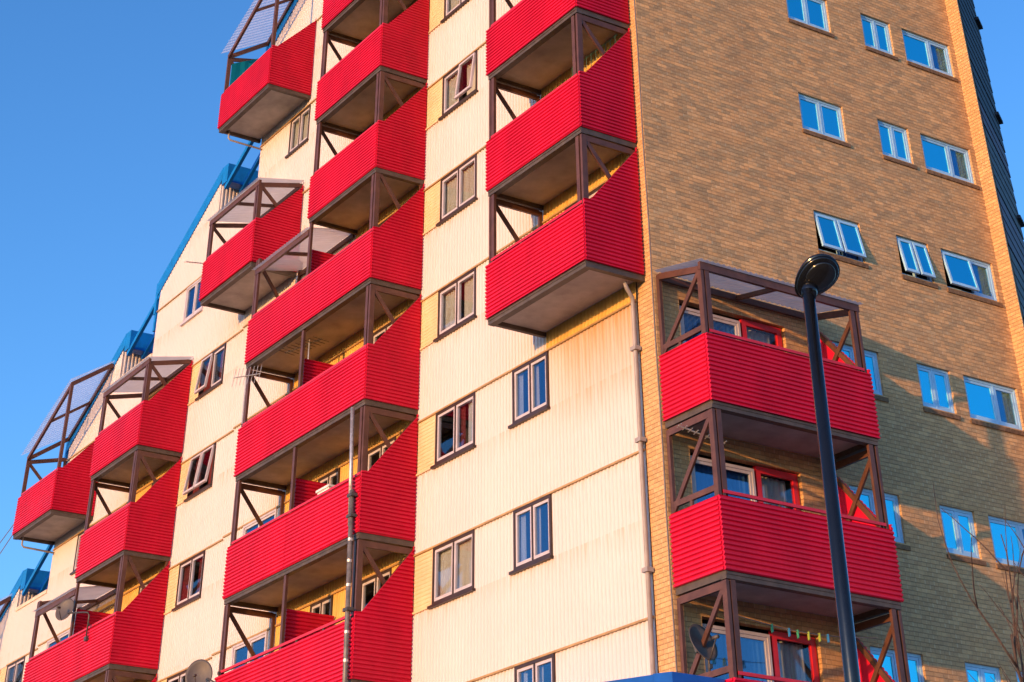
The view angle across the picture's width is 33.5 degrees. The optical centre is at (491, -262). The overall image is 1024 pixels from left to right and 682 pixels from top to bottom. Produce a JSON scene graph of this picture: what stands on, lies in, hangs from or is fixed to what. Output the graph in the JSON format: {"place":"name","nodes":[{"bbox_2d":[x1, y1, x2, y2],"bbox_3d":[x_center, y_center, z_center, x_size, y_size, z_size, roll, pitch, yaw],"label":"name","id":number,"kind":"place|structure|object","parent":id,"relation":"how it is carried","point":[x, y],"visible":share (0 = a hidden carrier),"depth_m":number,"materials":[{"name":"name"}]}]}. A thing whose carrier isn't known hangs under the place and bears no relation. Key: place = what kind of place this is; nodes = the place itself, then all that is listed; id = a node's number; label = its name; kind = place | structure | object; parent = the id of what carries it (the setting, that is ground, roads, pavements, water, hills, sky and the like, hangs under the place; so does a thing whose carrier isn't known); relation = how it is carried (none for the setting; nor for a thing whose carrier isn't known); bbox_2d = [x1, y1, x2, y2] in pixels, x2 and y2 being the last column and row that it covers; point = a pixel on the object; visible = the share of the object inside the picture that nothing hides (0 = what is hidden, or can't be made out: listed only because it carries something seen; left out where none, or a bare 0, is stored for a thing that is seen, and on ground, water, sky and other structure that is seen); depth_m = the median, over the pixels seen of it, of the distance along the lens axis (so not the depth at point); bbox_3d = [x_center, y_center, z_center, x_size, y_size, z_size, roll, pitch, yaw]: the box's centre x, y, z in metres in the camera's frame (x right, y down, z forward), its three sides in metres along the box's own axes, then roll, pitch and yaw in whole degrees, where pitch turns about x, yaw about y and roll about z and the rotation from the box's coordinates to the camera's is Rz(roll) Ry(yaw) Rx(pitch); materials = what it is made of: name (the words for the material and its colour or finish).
{"place":"outdoors","nodes":[
{"label":"outdoors","id":0,"kind":"place"},
{"bbox_2d":[0,0,1023,598],"label":"sky","id":1,"kind":"structure","parent":0,"point":[112,146],"materials":[{"name":"blue"}]},
{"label":"pavement","id":2,"kind":"structure","parent":0,"visible":0},
{"bbox_2d":[0,0,1023,681],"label":"apartment building","id":3,"kind":"structure","parent":2,"relation":"on","point":[520,278],"depth_m":34.78,"materials":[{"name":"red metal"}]},
{"bbox_2d":[4,656,25,681],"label":"window","id":4,"kind":"structure","parent":3,"relation":"in","point":[15,664],"depth_m":51.50,"materials":[{"name":"white glass"}]},
{"bbox_2d":[46,629,69,648],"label":"window","id":5,"kind":"structure","parent":3,"relation":"in","point":[66,633],"depth_m":49.39,"materials":[{"name":"white glass"}]},
{"bbox_2d":[55,598,89,641],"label":"satellite dish","id":6,"kind":"object","parent":3,"relation":"attached to","point":[65,608],"visible":1,"depth_m":45.68,"materials":[{"name":"grey paint"}]},
{"bbox_2d":[70,525,93,575],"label":"window","id":7,"kind":"structure","parent":3,"relation":"in","point":[79,535],"depth_m":50.52,"materials":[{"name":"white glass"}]},
{"bbox_2d":[138,578,153,593],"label":"window","id":8,"kind":"structure","parent":3,"relation":"in","point":[140,589],"depth_m":45.52,"materials":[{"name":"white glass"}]},
{"bbox_2d":[167,670,186,681],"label":"window","id":9,"kind":"structure","parent":3,"relation":"in","point":[179,676],"depth_m":41.92,"materials":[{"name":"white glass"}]},
{"bbox_2d":[171,550,205,611],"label":"window","id":10,"kind":"structure","parent":3,"relation":"in","point":[186,596],"depth_m":43.40,"materials":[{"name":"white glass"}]},
{"bbox_2d":[180,277,202,326],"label":"window","id":11,"kind":"structure","parent":3,"relation":"in","point":[195,311],"depth_m":49.72,"materials":[{"name":"clear glass"}]},
{"bbox_2d":[182,442,216,501],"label":"window","id":12,"kind":"structure","parent":3,"relation":"in","point":[197,487],"depth_m":44.93,"materials":[{"name":"clear glass"}]},
{"bbox_2d":[185,659,220,681],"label":"satellite dish","id":13,"kind":"object","parent":3,"relation":"attached to","point":[200,670],"visible":1,"depth_m":37.48,"materials":[{"name":"grey paint"}]},
{"bbox_2d":[194,343,226,400],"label":"window","id":14,"kind":"structure","parent":3,"relation":"in","point":[209,385],"depth_m":46.76,"materials":[{"name":"clear glass"}]},
{"bbox_2d":[230,58,258,84],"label":"windbreak sheet","id":15,"kind":"object","parent":3,"relation":"on","point":[239,69],"visible":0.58,"depth_m":50.47,"materials":[{"name":"teal fabric"}]},
{"bbox_2d":[232,365,261,423],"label":"tv aerial","id":16,"kind":"object","parent":3,"relation":"attached to","point":[241,376],"visible":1,"depth_m":41.05,"materials":[{"name":"metal"}]},
{"bbox_2d":[230,631,267,670],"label":"window","id":17,"kind":"structure","parent":3,"relation":"in","point":[235,648],"depth_m":39.33,"materials":[{"name":"clear plastic"}]},
{"bbox_2d":[242,508,277,535],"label":"window","id":18,"kind":"structure","parent":3,"relation":"in","point":[272,513],"depth_m":41.06,"materials":[{"name":"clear plastic"}]},
{"bbox_2d":[285,104,310,158],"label":"window","id":19,"kind":"structure","parent":3,"relation":"in","point":[296,134],"depth_m":47.45,"materials":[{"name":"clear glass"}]},
{"bbox_2d":[279,336,328,358],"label":"tv aerial","id":20,"kind":"object","parent":3,"relation":"attached to","point":[308,347],"visible":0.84,"depth_m":40.17,"materials":[{"name":"grey metal"}]},
{"bbox_2d":[310,595,333,614],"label":"window","id":21,"kind":"structure","parent":3,"relation":"in","point":[321,604],"depth_m":37.12,"materials":[{"name":"white glass"}]},
{"bbox_2d":[316,484,334,494],"bbox_3d":[-3.517,16.648,36.355,0.330,1.170,0.590,22,-45,-24],"label":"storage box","id":22,"kind":"object","parent":3,"relation":"on","point":[323,489],"visible":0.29,"depth_m":36.59,"materials":[{"name":"white plastic"}]},
{"bbox_2d":[318,468,340,484],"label":"window","id":23,"kind":"structure","parent":3,"relation":"in","point":[328,478],"depth_m":38.83,"materials":[{"name":"white glass"}]},
{"bbox_2d":[342,407,357,681],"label":"aerial mast","id":24,"kind":"object","parent":3,"relation":"attached to","point":[351,515],"visible":1,"depth_m":34.08,"materials":[{"name":"metal"}]},
{"bbox_2d":[361,568,391,610],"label":"window","id":25,"kind":"structure","parent":3,"relation":"in","point":[374,579],"depth_m":35.72,"materials":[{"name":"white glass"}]},
{"bbox_2d":[367,436,396,470],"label":"window","id":26,"kind":"structure","parent":3,"relation":"in","point":[381,448],"depth_m":37.49,"materials":[{"name":"white glass"}]},
{"bbox_2d":[373,316,399,343],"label":"window","id":27,"kind":"structure","parent":3,"relation":"in","point":[381,331],"depth_m":39.23,"materials":[{"name":"white glass"}]},
{"bbox_2d":[427,529,475,609],"bbox_3d":[-0.735,16.298,33.368,0.214,1.132,1.680,22,-45,-24],"label":"window","id":28,"kind":"structure","parent":3,"relation":"in","point":[452,574],"depth_m":33.40,"materials":[{"name":"clear glass"}]},
{"bbox_2d":[430,392,476,469],"bbox_3d":[-0.738,14.271,35.076,0.207,1.132,1.680,22,-45,-24],"label":"window","id":29,"kind":"structure","parent":3,"relation":"in","point":[460,447],"depth_m":35.02,"materials":[{"name":"white glass"}]},
{"bbox_2d":[433,267,476,342],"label":"window","id":30,"kind":"structure","parent":3,"relation":"in","point":[449,320],"depth_m":36.84,"materials":[{"name":"beige glass"}]},
{"bbox_2d":[440,0,469,23],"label":"window","id":31,"kind":"structure","parent":3,"relation":"in","point":[450,6],"depth_m":42.00,"materials":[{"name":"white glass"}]},
{"bbox_2d":[436,154,477,226],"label":"window","id":32,"kind":"structure","parent":3,"relation":"in","point":[462,181],"depth_m":38.55,"materials":[{"name":"beige glass"}]},
{"bbox_2d":[438,50,478,120],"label":"window","id":33,"kind":"structure","parent":3,"relation":"in","point":[452,83],"depth_m":40.21,"materials":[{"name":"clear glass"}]},
{"bbox_2d":[508,351,550,428],"bbox_3d":[0.771,12.737,33.258,0.210,1.132,1.380,22,-45,-24],"label":"window","id":34,"kind":"structure","parent":3,"relation":"in","point":[534,407],"depth_m":33.28,"materials":[{"name":"white glass"}]},
{"bbox_2d":[509,494,553,575],"bbox_3d":[0.768,14.761,31.547,0.203,1.132,1.380,22,-45,-24],"label":"window","id":35,"kind":"structure","parent":3,"relation":"in","point":[534,507],"depth_m":31.58,"materials":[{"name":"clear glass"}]},
{"bbox_2d":[514,653,555,681],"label":"window","id":36,"kind":"structure","parent":3,"relation":"in","point":[536,665],"depth_m":30.01,"materials":[{"name":"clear glass"}]},
{"bbox_2d":[565,183,604,209],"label":"window","id":37,"kind":"structure","parent":3,"relation":"in","point":[592,193],"depth_m":33.73,"materials":[{"name":"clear glass"}]},
{"bbox_2d":[571,36,614,75],"bbox_3d":[2.099,7.066,34.521,0.012,1.650,1.650,22,-45,-24],"label":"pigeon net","id":38,"kind":"object","parent":3,"relation":"attached to","point":[592,53],"visible":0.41,"depth_m":34.97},
{"bbox_2d":[677,423,726,443],"bbox_3d":[3.544,12.080,28.428,0.825,1.127,0.220,10,-41,-11],"label":"tv aerial","id":39,"kind":"object","parent":3,"relation":"attached to","point":[697,432],"visible":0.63,"depth_m":28.70,"materials":[{"name":"metal"}]},
{"bbox_2d":[689,624,719,671],"bbox_3d":[3.328,14.351,26.588,0.466,0.982,0.480,1,-40,-1],"label":"satellite dish","id":40,"kind":"object","parent":3,"relation":"attached to","point":[709,652],"visible":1,"depth_m":26.74,"materials":[{"name":"grey paint"}]},
{"bbox_2d":[679,305,740,342],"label":"window","id":41,"kind":"structure","parent":3,"relation":"in","point":[690,320],"depth_m":31.38,"materials":[{"name":"clear glass"}]},
{"bbox_2d":[690,455,756,503],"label":"window","id":42,"kind":"structure","parent":3,"relation":"in","point":[740,479],"depth_m":29.70,"materials":[{"name":"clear glass"}]},
{"bbox_2d":[702,623,773,681],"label":"window","id":43,"kind":"structure","parent":3,"relation":"in","point":[755,647],"depth_m":27.99,"materials":[{"name":"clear glass"}]},
{"bbox_2d":[739,318,782,351],"bbox_3d":[5.020,11.885,31.388,0.960,2.150,0.260,22,-45,-24],"label":"balcony door","id":44,"kind":"structure","parent":3,"relation":"in","point":[744,323],"depth_m":32.01,"materials":[{"name":"red paint"}]},
{"bbox_2d":[753,466,800,510],"bbox_3d":[5.020,13.910,29.679,0.960,2.150,0.259,22,-45,-24],"label":"balcony door","id":45,"kind":"structure","parent":3,"relation":"in","point":[766,487],"depth_m":30.25,"materials":[{"name":"red paint"}]},
{"bbox_2d":[768,631,819,681],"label":"balcony door","id":46,"kind":"structure","parent":3,"relation":"in","point":[787,658],"depth_m":28.50,"materials":[{"name":"red paint"}]},
{"bbox_2d":[738,615,869,637],"bbox_3d":[5.052,14.395,27.491,3.101,0.111,0.011,22,-45,-24],"label":"washing line","id":47,"kind":"object","parent":3,"relation":"attached to","point":[799,631],"visible":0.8,"depth_m":27.37,"materials":[{"name":"plastic"}]},
{"bbox_2d":[786,0,834,37],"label":"window","id":48,"kind":"structure","parent":3,"relation":"in","point":[813,13],"depth_m":37.77,"materials":[{"name":"blue glass"}]},
{"bbox_2d":[798,93,850,147],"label":"window","id":49,"kind":"structure","parent":3,"relation":"in","point":[818,116],"depth_m":36.10,"materials":[{"name":"blue glass"}]},
{"bbox_2d":[814,211,868,268],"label":"window","id":50,"kind":"structure","parent":3,"relation":"in","point":[847,241],"depth_m":34.29,"materials":[{"name":"blue glass"}]},
{"bbox_2d":[832,341,888,402],"bbox_3d":[7.007,12.148,32.636,1.310,0.960,0.160,22,-45,-24],"label":"window","id":51,"kind":"structure","parent":3,"relation":"in","point":[871,361],"depth_m":32.86,"materials":[{"name":"blue glass"}]},
{"bbox_2d":[860,14,898,60],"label":"window","id":52,"kind":"structure","parent":3,"relation":"in","point":[876,33],"depth_m":38.66,"materials":[{"name":"blue glass"}]},
{"bbox_2d":[849,485,910,550],"bbox_3d":[7.003,14.172,30.925,1.320,0.960,0.160,22,-45,-24],"label":"window","id":53,"kind":"structure","parent":3,"relation":"in","point":[892,507],"depth_m":31.12,"materials":[{"name":"blue glass"}]},
{"bbox_2d":[870,646,923,681],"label":"window","id":54,"kind":"structure","parent":3,"relation":"in","point":[889,665],"depth_m":29.45,"materials":[{"name":"blue glass"}]},
{"bbox_2d":[877,120,917,169],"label":"window","id":55,"kind":"structure","parent":3,"relation":"in","point":[894,140],"depth_m":36.95,"materials":[{"name":"blue glass"}]},
{"bbox_2d":[896,236,938,288],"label":"window","id":56,"kind":"structure","parent":3,"relation":"in","point":[908,249],"depth_m":35.11,"materials":[{"name":"blue glass"}]},
{"bbox_2d":[902,30,958,81],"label":"window","id":57,"kind":"structure","parent":3,"relation":"in","point":[919,50],"depth_m":39.30,"materials":[{"name":"blue glass"}]},
{"bbox_2d":[917,364,960,420],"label":"window","id":58,"kind":"structure","parent":3,"relation":"in","point":[934,383],"depth_m":33.52,"materials":[{"name":"blue glass"}]},
{"bbox_2d":[920,134,979,189],"bbox_3d":[10.037,9.359,37.564,1.585,0.980,0.240,22,-45,-24],"label":"window","id":59,"kind":"structure","parent":3,"relation":"in","point":[941,157],"depth_m":37.60,"materials":[{"name":"blue glass"}]},
{"bbox_2d":[939,505,986,565],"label":"window","id":60,"kind":"structure","parent":3,"relation":"in","point":[958,541],"depth_m":31.81,"materials":[{"name":"blue glass"}]},
{"bbox_2d":[941,250,1002,307],"bbox_3d":[10.059,11.363,35.829,1.585,0.980,0.314,22,-45,-24],"label":"window","id":61,"kind":"structure","parent":3,"relation":"in","point":[965,272],"depth_m":35.80,"materials":[{"name":"blue glass"}]},
{"bbox_2d":[965,662,1000,681],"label":"window","id":62,"kind":"structure","parent":3,"relation":"in","point":[981,673],"depth_m":30.30,"materials":[{"name":"blue glass"}]},
{"bbox_2d":[963,376,1023,435],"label":"window","id":63,"kind":"structure","parent":3,"relation":"in","point":[989,402],"depth_m":34.17,"materials":[{"name":"blue glass"}]},
{"bbox_2d":[988,516,1023,573],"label":"window","id":64,"kind":"structure","parent":3,"relation":"in","point":[997,525],"depth_m":32.37,"materials":[{"name":"blue glass"}]},
{"bbox_2d":[933,484,1023,681],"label":"bare tree","id":65,"kind":"object","parent":2,"relation":"on","point":[1015,643],"visible":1,"depth_m":23.58,"materials":[{"name":"brown plant"}]},
{"bbox_2d":[944,0,1023,397],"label":"clad wing","id":66,"kind":"structure","parent":2,"relation":"on","point":[1005,219],"depth_m":38.54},
{"label":"road","id":67,"kind":"structure","parent":0,"visible":0},
{"bbox_2d":[794,253,860,681],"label":"street lamp","id":68,"kind":"object","parent":67,"relation":"on","point":[817,274],"visible":1,"depth_m":14.56,"materials":[{"name":"black metal"}]}
]}

